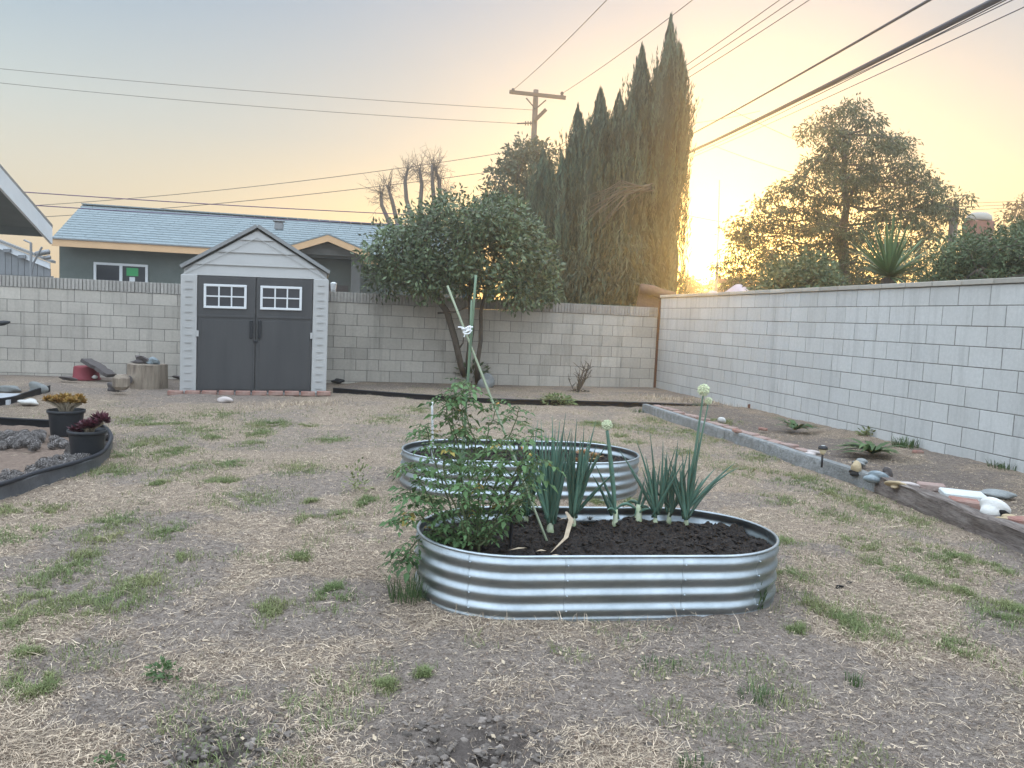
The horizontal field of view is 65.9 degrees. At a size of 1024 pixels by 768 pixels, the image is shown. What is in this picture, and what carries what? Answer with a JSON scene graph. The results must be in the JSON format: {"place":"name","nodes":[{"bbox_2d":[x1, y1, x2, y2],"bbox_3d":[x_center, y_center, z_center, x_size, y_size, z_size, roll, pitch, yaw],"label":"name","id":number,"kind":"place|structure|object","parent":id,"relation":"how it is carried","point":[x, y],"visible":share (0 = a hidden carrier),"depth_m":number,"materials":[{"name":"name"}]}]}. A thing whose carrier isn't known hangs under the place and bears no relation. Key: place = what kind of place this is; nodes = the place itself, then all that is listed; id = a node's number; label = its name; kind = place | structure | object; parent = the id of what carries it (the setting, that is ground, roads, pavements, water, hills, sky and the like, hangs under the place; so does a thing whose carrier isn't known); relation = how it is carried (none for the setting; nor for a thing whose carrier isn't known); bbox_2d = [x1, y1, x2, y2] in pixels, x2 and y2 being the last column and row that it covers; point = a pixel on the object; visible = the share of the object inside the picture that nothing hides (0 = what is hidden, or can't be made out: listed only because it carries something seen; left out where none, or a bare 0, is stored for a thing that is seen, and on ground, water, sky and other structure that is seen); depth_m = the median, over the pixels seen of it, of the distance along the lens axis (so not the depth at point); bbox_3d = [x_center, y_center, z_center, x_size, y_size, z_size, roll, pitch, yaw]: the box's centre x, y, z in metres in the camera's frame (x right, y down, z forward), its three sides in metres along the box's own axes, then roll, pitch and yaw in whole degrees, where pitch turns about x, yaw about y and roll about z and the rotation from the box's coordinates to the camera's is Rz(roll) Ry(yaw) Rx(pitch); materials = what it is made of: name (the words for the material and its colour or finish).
{"place":"outdoors","nodes":[
{"label":"outdoors","id":0,"kind":"place"},
{"bbox_2d":[0,239,55,288],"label":"garage","id":1,"kind":"structure","parent":0,"point":[14,262],"depth_m":17.41,"materials":[{"name":"grey plastic"}]},
{"bbox_2d":[25,192,414,214],"bbox_3d":[-4.583,-4.324,19.227,15.881,0.537,0.020,1,5,-18],"label":"overhead cable","id":2,"kind":"object","parent":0,"point":[211,204],"visible":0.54,"depth_m":18.43,"materials":[{"name":"black plastic"}]},
{"bbox_2d":[36,205,404,224],"bbox_3d":[-4.522,-4.177,19.740,16.356,0.709,0.020,1,5,-21],"label":"overhead cable","id":3,"kind":"object","parent":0,"point":[207,215],"visible":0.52,"depth_m":18.69,"materials":[{"name":"black plastic"}]},
{"bbox_2d":[0,375,1023,767],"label":"ground","id":4,"kind":"structure","parent":0,"point":[946,467],"depth_m":3.38,"materials":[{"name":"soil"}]},
{"bbox_2d":[0,385,21,392],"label":"stone","id":5,"kind":"object","parent":4,"relation":"on","point":[8,388],"visible":0.96,"depth_m":10.74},
{"bbox_2d":[0,385,49,405],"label":"lawn edging","id":6,"kind":"object","parent":4,"relation":"on","point":[30,393],"visible":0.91,"depth_m":10.04,"materials":[{"name":"plastic"}]},
{"bbox_2d":[0,164,52,243],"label":"patio roof","id":7,"kind":"structure","parent":4,"relation":"on","point":[21,214],"depth_m":10.23,"materials":[{"name":"grey plastic"}]},
{"bbox_2d":[0,417,105,427],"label":"lawn edging","id":8,"kind":"object","parent":4,"relation":"on","point":[8,421],"visible":0.38,"depth_m":7.86,"materials":[{"name":"plastic"}]},
{"bbox_2d":[0,424,107,473],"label":"bed soil","id":9,"kind":"structure","parent":4,"relation":"on","point":[20,461],"depth_m":6.46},
{"bbox_2d":[46,408,85,436],"bbox_3d":[-4.157,0.358,7.368,0.326,0.240,0.326,3,5,0],"label":"plant pot","id":10,"kind":"object","parent":9,"relation":"on","point":[59,422],"visible":0.84,"depth_m":7.25,"materials":[{"name":"black plastic"}]},
{"bbox_2d":[42,392,87,411],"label":"succulent","id":11,"kind":"object","parent":10,"relation":"on","point":[62,402],"visible":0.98,"depth_m":7.31,"materials":[{"name":"plant"}]},
{"bbox_2d":[66,427,107,454],"bbox_3d":[-3.393,0.482,6.309,0.290,0.235,0.290,3,5,0],"label":"plant pot","id":12,"kind":"object","parent":9,"relation":"on","point":[91,443],"visible":0.69,"depth_m":6.21,"materials":[{"name":"black plastic"}]},
{"bbox_2d":[66,411,110,431],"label":"succulent","id":13,"kind":"object","parent":12,"relation":"in","point":[93,422],"visible":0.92,"depth_m":6.24,"materials":[{"name":"plant"}]},
{"bbox_2d":[0,426,112,499],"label":"lawn edging","id":14,"kind":"object","parent":4,"relation":"on","point":[23,484],"visible":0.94,"depth_m":5.60,"materials":[{"name":"plastic"}]},
{"bbox_2d":[73,365,100,380],"bbox_3d":[-6.979,-0.184,12.953,0.440,0.222,0.440,3,5,0],"label":"bucket","id":15,"kind":"object","parent":4,"relation":"on","point":[83,373],"visible":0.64,"depth_m":12.79,"materials":[{"name":"red plastic"}]},
{"bbox_2d":[80,358,115,376],"bbox_3d":[-6.677,-0.264,12.778,0.472,0.293,0.325,3,5,5],"label":"board","id":16,"kind":"object","parent":4,"relation":"on","point":[101,369],"visible":0.98,"depth_m":12.69,"materials":[{"name":"wood"}]},
{"bbox_2d":[88,749,125,767],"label":"weed","id":17,"kind":"object","parent":4,"relation":"on","point":[108,757],"visible":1,"depth_m":2.23,"materials":[{"name":"plant"}]},
{"bbox_2d":[112,374,129,389],"bbox_3d":[-5.498,-0.026,11.117,0.190,0.220,0.220,3,5,0],"label":"wood block","id":18,"kind":"object","parent":4,"relation":"on","point":[120,381],"depth_m":11.04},
{"bbox_2d":[127,363,167,389],"bbox_3d":[-5.611,-0.112,12.123,0.579,0.396,0.627,3,5,0],"label":"tree stump","id":19,"kind":"object","parent":4,"relation":"on","point":[149,376],"visible":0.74,"depth_m":11.94,"materials":[{"name":"brown wood"}]},
{"bbox_2d":[140,656,181,682],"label":"weed","id":20,"kind":"object","parent":4,"relation":"on","point":[167,665],"visible":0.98,"depth_m":2.75,"materials":[{"name":"plant"}]},
{"bbox_2d":[180,224,329,394],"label":"storage shed","id":21,"kind":"structure","parent":4,"relation":"on","point":[254,309],"depth_m":11.79,"materials":[{"name":"grey plastic"}]},
{"bbox_2d":[196,276,255,391],"bbox_3d":[-4.249,-0.732,11.735,0.825,1.729,0.095,1,5,-14],"label":"door","id":22,"kind":"structure","parent":21,"relation":"in","point":[226,312],"depth_m":11.72,"materials":[{"name":"grey plastic"}]},
{"bbox_2d":[255,278,312,391],"bbox_3d":[-3.438,-0.726,11.935,0.825,1.729,0.095,1,5,-14],"label":"door","id":23,"kind":"structure","parent":21,"relation":"in","point":[284,335],"depth_m":11.92,"materials":[{"name":"grey plastic"}]},
{"bbox_2d":[52,203,461,307],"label":"house","id":24,"kind":"structure","parent":4,"relation":"on","point":[158,247],"depth_m":20.57,"materials":[{"name":"grey paint"}]},
{"bbox_2d":[94,262,147,292],"bbox_3d":[-10.008,-2.607,20.222,1.278,0.950,0.048,2,5,-12],"label":"window","id":25,"kind":"structure","parent":24,"relation":"in","point":[102,271],"depth_m":20.19,"materials":[{"name":"glass"}]},
{"bbox_2d":[0,275,657,386],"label":"block wall","id":26,"kind":"structure","parent":4,"relation":"on","point":[56,328],"depth_m":14.42,"materials":[{"name":"grey concrete"}]},
{"bbox_2d":[341,456,374,491],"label":"weed","id":27,"kind":"object","parent":4,"relation":"on","point":[354,485],"visible":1,"depth_m":5.72,"materials":[{"name":"green plant"}]},
{"bbox_2d":[380,565,429,605],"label":"weed","id":28,"kind":"object","parent":4,"relation":"on","point":[410,591],"visible":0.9,"depth_m":3.63,"materials":[{"name":"plant"}]},
{"bbox_2d":[359,143,462,224],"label":"pollarded tree","id":29,"kind":"object","parent":4,"relation":"on","point":[434,174],"visible":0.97,"depth_m":24.64,"materials":[{"name":"brown plant"}]},
{"bbox_2d":[350,182,565,384],"bbox_3d":[-0.970,-1.766,14.081,3.884,3.690,2.863,3,5,0],"label":"citrus tree","id":30,"kind":"object","parent":4,"relation":"on","point":[421,266],"visible":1,"depth_m":13.40,"materials":[{"name":"green plant"}]},
{"bbox_2d":[477,373,494,387],"bbox_3d":[-0.466,-0.027,14.362,0.263,0.351,0.278,6,6,37],"label":"stone","id":31,"kind":"object","parent":4,"relation":"on","point":[490,380],"visible":0.66,"depth_m":14.30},
{"bbox_2d":[0,384,1023,767],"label":"green grass","id":32,"kind":"structure","parent":4,"relation":"on","point":[424,670],"depth_m":3.96,"materials":[{"name":"plant"}]},
{"bbox_2d":[0,380,1023,767],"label":"dry straw","id":33,"kind":"object","parent":4,"relation":"on","point":[126,688],"visible":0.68,"depth_m":3.18,"materials":[{"name":"plant"}]},
{"bbox_2d":[0,386,1023,767],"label":"brown thatch","id":34,"kind":"object","parent":4,"relation":"on","point":[464,628],"visible":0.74,"depth_m":3.19,"materials":[{"name":"plant"}]},
{"bbox_2d":[0,451,1023,767],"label":"soil crumbs","id":35,"kind":"object","parent":4,"relation":"on","point":[434,761],"visible":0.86,"depth_m":2.45,"materials":[{"name":"soil"}]},
{"bbox_2d":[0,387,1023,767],"bbox_3d":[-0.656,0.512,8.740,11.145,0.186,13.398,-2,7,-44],"label":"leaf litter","id":36,"kind":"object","parent":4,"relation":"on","point":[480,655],"visible":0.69,"depth_m":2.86,"materials":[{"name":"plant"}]},
{"bbox_2d":[477,131,558,226],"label":"leafy tree","id":37,"kind":"object","parent":4,"relation":"on","point":[513,166],"visible":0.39,"depth_m":24.40,"materials":[{"name":"green plant"}]},
{"bbox_2d":[400,439,639,500],"bbox_3d":[0.070,0.672,6.196,1.882,0.314,1.002,2,5,-9],"label":"raised bed","id":38,"kind":"object","parent":4,"relation":"on","point":[626,485],"visible":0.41,"depth_m":5.87,"materials":[{"name":"metal"}]},
{"bbox_2d":[411,446,624,461],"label":"potting soil","id":39,"kind":"structure","parent":38,"relation":"in","point":[602,458],"depth_m":6.30,"materials":[{"name":"soil"}]},
{"bbox_2d":[333,388,713,407],"bbox_3d":[0.566,0.285,12.317,6.853,0.104,0.574,3,5,0],"label":"lawn edging","id":40,"kind":"object","parent":4,"relation":"on","point":[484,400],"visible":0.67,"depth_m":12.29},
{"bbox_2d":[500,145,555,301],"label":"cypress tree","id":41,"kind":"object","parent":4,"relation":"on","point":[541,168],"visible":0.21,"depth_m":18.44,"materials":[{"name":"green plant"}]},
{"bbox_2d":[509,88,565,179],"bbox_3d":[0.825,-6.659,32.454,2.295,10.615,0.517,3,5,5],"label":"utility pole","id":42,"kind":"object","parent":4,"relation":"on","point":[536,116],"visible":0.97,"depth_m":31.95,"materials":[{"name":"brown wood"}]},
{"bbox_2d":[3,83,516,123],"bbox_3d":[-14.861,-11.495,30.718,30.488,0.754,0.018,2,5,-6],"label":"overhead cable","id":43,"kind":"object","parent":42,"relation":"attached to","point":[256,106],"visible":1,"depth_m":31.22,"materials":[{"name":"grey plastic"}]},
{"bbox_2d":[0,68,528,109],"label":"overhead cable","id":44,"kind":"object","parent":42,"relation":"attached to","point":[268,92],"visible":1,"depth_m":31.14,"materials":[{"name":"grey plastic"}]},
{"bbox_2d":[45,151,510,204],"bbox_3d":[-16.747,-8.659,33.968,35.221,3.843,0.024,3,5,5],"label":"overhead cable","id":45,"kind":"object","parent":42,"relation":"attached to","point":[264,185],"visible":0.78,"depth_m":33.42,"materials":[{"name":"grey plastic"}]},
{"bbox_2d":[46,166,527,216],"bbox_3d":[-16.788,-8.033,34.020,35.233,3.657,0.025,3,5,5],"label":"overhead cable","id":46,"kind":"object","parent":42,"relation":"attached to","point":[291,196],"visible":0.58,"depth_m":33.32,"materials":[{"name":"grey plastic"}]},
{"bbox_2d":[538,392,577,404],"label":"weed","id":47,"kind":"object","parent":4,"relation":"on","point":[549,396],"visible":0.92,"depth_m":12.21,"materials":[{"name":"green plant"}]},
{"bbox_2d":[528,154,598,313],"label":"cypress tree","id":48,"kind":"object","parent":4,"relation":"on","point":[556,212],"visible":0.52,"depth_m":17.30,"materials":[{"name":"green plant"}]},
{"bbox_2d":[532,101,603,303],"bbox_3d":[1.533,-3.062,17.763,2.586,6.574,2.107,3,5,0],"label":"cypress tree","id":49,"kind":"object","parent":4,"relation":"on","point":[577,121],"visible":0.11,"depth_m":17.62,"materials":[{"name":"green plant"}]},
{"bbox_2d":[568,359,592,391],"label":"dead shrub","id":50,"kind":"object","parent":4,"relation":"on","point":[580,384],"visible":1,"depth_m":14.00,"materials":[{"name":"brown plant"}]},
{"bbox_2d":[552,121,621,314],"bbox_3d":[1.766,-2.765,17.279,1.945,6.057,2.071,-1,6,-36],"label":"cypress tree","id":51,"kind":"object","parent":4,"relation":"on","point":[580,206],"visible":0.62,"depth_m":17.10,"materials":[{"name":"green plant"}]},
{"bbox_2d":[567,86,611,303],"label":"cypress tree","id":52,"kind":"object","parent":4,"relation":"on","point":[599,115],"visible":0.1,"depth_m":17.92,"materials":[{"name":"green plant"}]},
{"bbox_2d":[413,506,779,621],"bbox_3d":[0.426,0.873,3.943,1.822,0.314,0.922,2,5,-9],"label":"raised bed","id":53,"kind":"object","parent":4,"relation":"on","point":[599,587],"visible":0.67,"depth_m":3.51,"materials":[{"name":"metal"}]},
{"bbox_2d":[424,512,771,554],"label":"potting soil","id":54,"kind":"structure","parent":53,"relation":"in","point":[628,535],"depth_m":3.98,"materials":[{"name":"soil"}]},
{"bbox_2d":[457,275,476,507],"bbox_3d":[-0.247,0.100,4.261,0.014,1.362,0.197,1,5,-19],"label":"garden stake","id":55,"kind":"object","parent":54,"relation":"on","point":[471,336],"visible":0.61,"depth_m":4.19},
{"bbox_2d":[377,377,566,582],"bbox_3d":[-0.198,0.443,3.702,0.846,0.916,0.646,1,5,-13],"label":"tomato plant","id":56,"kind":"object","parent":54,"relation":"on","point":[493,499],"visible":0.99,"depth_m":3.66,"materials":[{"name":"green plant"}]},
{"bbox_2d":[446,286,547,540],"bbox_3d":[-0.076,0.155,4.093,0.848,1.321,0.014,7,6,43],"label":"garden stake","id":57,"kind":"object","parent":54,"relation":"on","point":[496,412],"visible":0.76,"depth_m":4.12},
{"bbox_2d":[506,442,521,547],"bbox_3d":[0.005,0.552,3.769,0.060,0.550,0.233,4,5,13],"label":"garden stake","id":58,"kind":"object","parent":54,"relation":"on","point":[512,519],"visible":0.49,"depth_m":3.71,"materials":[{"name":"plant"}]},
{"bbox_2d":[512,422,550,521],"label":"onion plant","id":59,"kind":"object","parent":54,"relation":"on","point":[528,510],"visible":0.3,"depth_m":4.24,"materials":[{"name":"green plant"}]},
{"bbox_2d":[517,414,573,532],"bbox_3d":[0.176,0.460,4.031,0.234,0.650,0.217,0,5,-28],"label":"onion plant","id":60,"kind":"object","parent":54,"relation":"on","point":[549,498],"visible":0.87,"depth_m":4.03,"materials":[{"name":"green plant"}]},
{"bbox_2d":[552,511,573,550],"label":"dried leaf","id":61,"kind":"object","parent":54,"relation":"on","point":[569,525],"visible":1,"depth_m":3.98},
{"bbox_2d":[562,421,613,526],"bbox_3d":[0.396,0.481,4.176,0.294,0.602,0.168,3,5,0],"label":"onion plant","id":62,"kind":"object","parent":54,"relation":"on","point":[577,481],"visible":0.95,"depth_m":4.17,"materials":[{"name":"green plant"}]},
{"bbox_2d":[592,420,619,526],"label":"onion plant","id":63,"kind":"object","parent":54,"relation":"on","point":[611,500],"visible":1,"depth_m":4.24,"materials":[{"name":"green plant"}]},
{"bbox_2d":[612,479,652,521],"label":"onion plant","id":64,"kind":"object","parent":54,"relation":"on","point":[639,508],"visible":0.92,"depth_m":4.34,"materials":[{"name":"green plant"}]},
{"bbox_2d":[618,436,684,522],"bbox_3d":[0.747,0.524,4.309,0.355,0.527,0.127,3,5,7],"label":"onion plant","id":65,"kind":"object","parent":54,"relation":"on","point":[655,505],"visible":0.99,"depth_m":4.30,"materials":[{"name":"green plant"}]},
{"bbox_2d":[655,443,687,523],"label":"onion plant","id":66,"kind":"object","parent":54,"relation":"on","point":[670,503],"visible":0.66,"depth_m":4.37,"materials":[{"name":"green plant"}]},
{"bbox_2d":[667,384,736,524],"bbox_3d":[1.043,0.398,4.310,0.419,0.804,0.130,3,5,0],"label":"onion plant","id":67,"kind":"object","parent":54,"relation":"on","point":[689,498],"visible":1,"depth_m":4.31,"materials":[{"name":"green plant"}]},
{"bbox_2d":[565,89,665,305],"bbox_3d":[2.393,-3.105,17.372,2.561,6.774,2.056,5,5,28],"label":"cypress tree","id":68,"kind":"object","parent":4,"relation":"on","point":[616,119],"visible":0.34,"depth_m":17.04,"materials":[{"name":"green plant"}]},
{"bbox_2d":[585,86,672,315],"bbox_3d":[2.611,-3.079,17.092,2.315,6.719,1.651,3,5,0],"label":"cypress tree","id":69,"kind":"object","parent":4,"relation":"on","point":[631,213],"visible":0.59,"depth_m":16.89,"materials":[{"name":"green plant"}]},
{"bbox_2d":[578,180,653,233],"bbox_3d":[2.190,-3.663,16.435,1.590,1.162,0.354,2,5,-7],"label":"dead branch","id":70,"kind":"object","parent":69,"relation":"attached to","point":[642,188],"visible":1,"depth_m":16.44,"materials":[{"name":"wood"}]},
{"bbox_2d":[642,96,653,246],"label":"cypress tree","id":71,"kind":"object","parent":4,"relation":"on","point":[645,116],"visible":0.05,"depth_m":17.06,"materials":[{"name":"green plant"}]},
{"bbox_2d":[610,42,688,276],"bbox_3d":[2.980,-3.746,17.651,2.322,7.749,1.902,0,6,-32],"label":"cypress tree","id":72,"kind":"object","parent":4,"relation":"on","point":[639,73],"visible":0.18,"depth_m":17.46,"materials":[{"name":"green plant"}]},
{"bbox_2d":[636,284,676,375],"bbox_3d":[2.939,-0.994,16.624,0.921,2.167,0.830,3,5,0],"label":"covered stack","id":73,"kind":"object","parent":4,"relation":"on","point":[648,295],"visible":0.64,"depth_m":16.30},
{"bbox_2d":[654,301,660,387],"bbox_3d":[2.856,-0.682,15.574,0.035,1.900,0.020,2,5,-12],"label":"rusty strip","id":74,"kind":"object","parent":4,"relation":"on","point":[657,338],"visible":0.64,"depth_m":15.56,"materials":[{"name":"metal"}]},
{"bbox_2d":[637,12,702,293],"bbox_3d":[3.306,-3.974,17.343,1.530,8.165,1.456,3,5,0],"label":"cypress tree","id":75,"kind":"object","parent":4,"relation":"on","point":[670,134],"visible":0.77,"depth_m":16.89,"materials":[{"name":"green plant"}]},
{"bbox_2d":[642,404,725,438],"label":"concrete kerb","id":76,"kind":"structure","parent":4,"relation":"on","point":[712,430],"depth_m":10.36,"materials":[{"name":"concrete"}]},
{"bbox_2d":[672,747,714,767],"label":"weed","id":77,"kind":"object","parent":4,"relation":"on","point":[689,761],"visible":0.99,"depth_m":2.37,"materials":[{"name":"plant"}]},
{"bbox_2d":[701,273,758,292],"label":"tree","id":78,"kind":"object","parent":4,"relation":"on","point":[710,283],"visible":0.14,"depth_m":74.41,"materials":[{"name":"yellow plant"}]},
{"bbox_2d":[735,680,783,707],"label":"weed","id":79,"kind":"object","parent":4,"relation":"on","point":[761,694],"visible":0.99,"depth_m":2.83,"materials":[{"name":"plant"}]},
{"bbox_2d":[742,243,850,290],"bbox_3d":[5.540,-1.267,15.385,1.900,3.096,2.502,6,6,38],"label":"shrub","id":80,"kind":"object","parent":4,"relation":"on","point":[810,272],"visible":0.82,"depth_m":14.80,"materials":[{"name":"green plant"}]},
{"bbox_2d":[725,429,874,491],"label":"concrete kerb","id":81,"kind":"structure","parent":4,"relation":"on","point":[833,469],"depth_m":7.65,"materials":[{"name":"concrete"}]},
{"bbox_2d":[774,417,825,429],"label":"weed","id":82,"kind":"object","parent":4,"relation":"on","point":[792,424],"visible":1,"depth_m":9.48,"materials":[{"name":"green plant"}]},
{"bbox_2d":[656,277,1023,472],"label":"block wall","id":83,"kind":"structure","parent":4,"relation":"on","point":[936,366],"depth_m":9.31,"materials":[{"name":"concrete"}]},
{"bbox_2d":[706,93,979,291],"bbox_3d":[8.864,-4.076,21.190,7.540,8.038,5.431,3,5,0],"label":"lacy tree","id":84,"kind":"object","parent":4,"relation":"on","point":[866,180],"visible":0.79,"depth_m":20.16,"materials":[{"name":"green plant"}]},
{"bbox_2d":[828,438,912,453],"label":"weed","id":85,"kind":"object","parent":4,"relation":"on","point":[870,447],"visible":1,"depth_m":7.86,"materials":[{"name":"green plant"}]},
{"bbox_2d":[834,213,951,285],"bbox_3d":[4.814,-0.789,10.168,1.644,2.934,1.613,3,5,0],"label":"yucca plant","id":86,"kind":"object","parent":4,"relation":"on","point":[888,264],"visible":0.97,"depth_m":9.97,"materials":[{"name":"green plant"}]},
{"bbox_2d":[891,434,920,448],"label":"weed","id":87,"kind":"object","parent":4,"relation":"on","point":[907,443],"visible":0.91,"depth_m":8.52,"materials":[{"name":"plant"}]},
{"bbox_2d":[916,481,945,491],"bbox_3d":[3.312,0.814,6.245,0.200,0.060,0.100,4,5,20],"label":"brick","id":88,"kind":"object","parent":4,"relation":"on","point":[931,486],"visible":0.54,"depth_m":6.21,"materials":[{"name":"brick"}]},
{"bbox_2d":[874,476,1023,554],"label":"timber sleeper","id":89,"kind":"object","parent":4,"relation":"on","point":[1002,531],"visible":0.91,"depth_m":5.49,"materials":[{"name":"wood"}]},
{"bbox_2d":[863,471,888,483],"bbox_3d":[3.006,0.769,6.546,0.200,0.111,0.121,3,5,0],"label":"stone","id":90,"kind":"object","parent":89,"relation":"on","point":[873,477],"visible":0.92,"depth_m":6.51,"materials":[{"name":"white stone"}]},
{"bbox_2d":[980,497,1010,516],"bbox_3d":[3.263,0.843,5.347,0.198,0.158,0.172,3,5,0],"label":"stone","id":91,"kind":"object","parent":89,"relation":"on","point":[992,506],"visible":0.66,"depth_m":5.29,"materials":[{"name":"white"}]},
{"bbox_2d":[938,487,986,501],"bbox_3d":[3.444,0.848,6.033,0.300,0.045,0.200,5,7,16],"label":"paver","id":92,"kind":"object","parent":4,"relation":"on","point":[977,495],"visible":0.6,"depth_m":5.99,"materials":[{"name":"stone"}]},
{"bbox_2d":[948,496,980,509],"bbox_3d":[3.270,0.861,5.716,0.200,0.060,0.100,7,12,17],"label":"brick","id":93,"kind":"object","parent":4,"relation":"on","point":[973,503],"visible":0.54,"depth_m":5.67,"materials":[{"name":"brick"}]},
{"bbox_2d":[911,215,1023,281],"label":"shrub","id":94,"kind":"object","parent":4,"relation":"on","point":[998,255],"visible":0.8,"depth_m":10.95,"materials":[{"name":"green plant"}]},
{"bbox_2d":[979,489,1016,499],"bbox_3d":[3.745,0.851,6.106,0.276,0.074,0.179,3,5,0],"label":"stone","id":95,"kind":"object","parent":4,"relation":"on","point":[1000,494],"visible":0.85,"depth_m":6.04,"materials":[{"name":"stone"}]},
{"bbox_2d":[993,194,1023,236],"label":"tree","id":96,"kind":"object","parent":4,"relation":"on","point":[1017,207],"visible":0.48,"depth_m":33.42,"materials":[{"name":"green plant"}]},
{"bbox_2d":[0,0,1023,309],"label":"sky","id":97,"kind":"structure","parent":0,"point":[963,97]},
{"bbox_2d":[678,275,703,293],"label":"tree","id":98,"kind":"object","parent":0,"point":[692,288],"visible":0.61,"depth_m":54.37,"materials":[{"name":"yellow plant"}]},
{"bbox_2d":[694,0,931,132],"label":"overhead cable","id":99,"kind":"object","parent":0,"point":[870,33],"visible":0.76,"depth_m":16.21,"materials":[{"name":"grey plastic"}]},
{"bbox_2d":[690,0,1001,152],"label":"overhead cable","id":100,"kind":"object","parent":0,"point":[961,17],"visible":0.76,"depth_m":15.24,"materials":[{"name":"grey plastic"}]},
{"bbox_2d":[692,0,1005,154],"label":"overhead cable","id":101,"kind":"object","parent":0,"point":[875,66],"visible":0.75,"depth_m":15.17,"materials":[{"name":"grey plastic"}]},
{"bbox_2d":[692,0,1012,149],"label":"overhead cable","id":102,"kind":"object","parent":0,"point":[925,41],"visible":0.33,"depth_m":13.91,"materials":[{"name":"grey plastic"}]},
{"bbox_2d":[693,7,1023,156],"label":"overhead cable","id":103,"kind":"object","parent":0,"point":[886,70],"visible":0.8,"depth_m":16.12,"materials":[{"name":"grey plastic"}]},
{"bbox_2d":[962,212,994,271],"bbox_3d":[13.859,-2.599,23.817,0.720,5.107,0.709,3,5,0],"label":"chimney","id":104,"kind":"object","parent":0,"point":[982,219],"visible":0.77,"depth_m":23.34,"materials":[{"name":"red brick"}]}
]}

